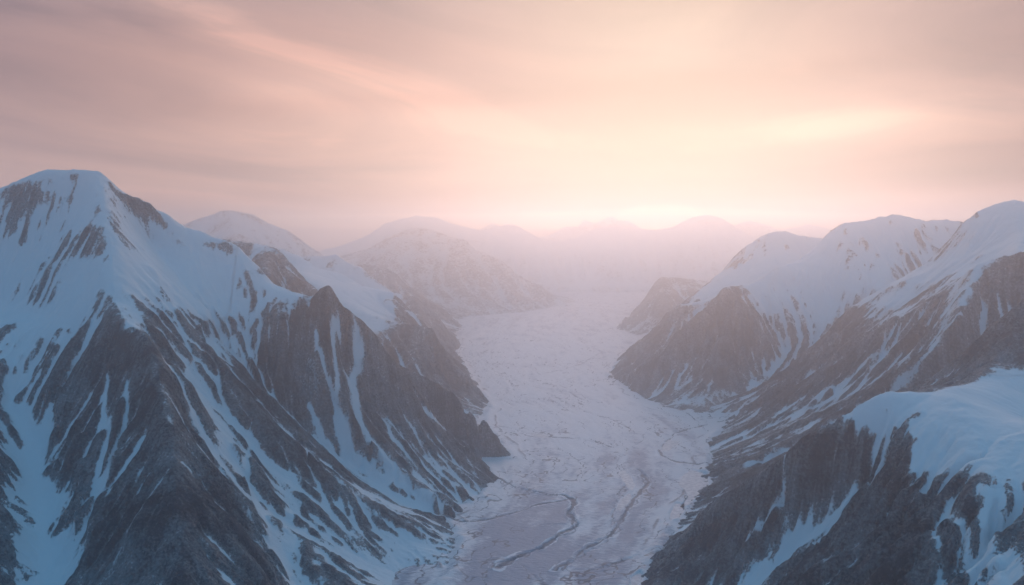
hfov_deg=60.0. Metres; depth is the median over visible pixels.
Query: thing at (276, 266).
mountain
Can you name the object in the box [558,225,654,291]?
mountain
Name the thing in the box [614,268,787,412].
mountain
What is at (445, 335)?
mountain
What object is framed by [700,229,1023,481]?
mountain
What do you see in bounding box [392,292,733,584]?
glacier
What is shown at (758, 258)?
mountain
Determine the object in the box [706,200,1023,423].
mountain
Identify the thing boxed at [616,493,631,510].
meltwater pool
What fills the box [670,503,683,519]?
meltwater pool
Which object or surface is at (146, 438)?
mountain
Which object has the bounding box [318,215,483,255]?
mountain
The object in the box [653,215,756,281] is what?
mountain
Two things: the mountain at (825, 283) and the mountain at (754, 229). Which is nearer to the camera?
the mountain at (825, 283)
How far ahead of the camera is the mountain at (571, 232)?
32741.75 m
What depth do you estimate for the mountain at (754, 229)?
32741.71 m
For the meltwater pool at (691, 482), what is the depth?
5394.09 m
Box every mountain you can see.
[0,169,454,584]
[182,210,323,256]
[201,247,510,536]
[221,239,317,295]
[274,247,488,414]
[302,255,460,354]
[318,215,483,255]
[339,228,575,316]
[353,264,466,329]
[480,217,641,239]
[482,224,559,292]
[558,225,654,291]
[608,214,962,377]
[610,231,822,374]
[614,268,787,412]
[616,277,709,336]
[641,374,1023,584]
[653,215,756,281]
[671,299,1023,534]
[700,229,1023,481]
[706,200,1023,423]
[735,221,829,237]
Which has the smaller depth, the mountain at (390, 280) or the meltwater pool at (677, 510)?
the meltwater pool at (677, 510)
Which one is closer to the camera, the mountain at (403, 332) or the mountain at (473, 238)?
the mountain at (403, 332)
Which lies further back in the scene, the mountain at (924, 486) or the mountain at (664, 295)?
the mountain at (664, 295)
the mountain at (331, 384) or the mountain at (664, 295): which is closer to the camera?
the mountain at (331, 384)
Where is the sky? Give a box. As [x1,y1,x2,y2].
[0,0,1023,250]
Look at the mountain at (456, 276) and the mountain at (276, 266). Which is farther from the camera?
the mountain at (456, 276)
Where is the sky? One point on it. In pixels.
(329, 123)
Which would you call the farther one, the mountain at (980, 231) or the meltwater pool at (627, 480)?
the mountain at (980, 231)
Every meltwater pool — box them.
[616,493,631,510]
[618,470,634,489]
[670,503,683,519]
[678,470,707,507]
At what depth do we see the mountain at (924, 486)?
3197.91 m
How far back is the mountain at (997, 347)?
4197.73 m

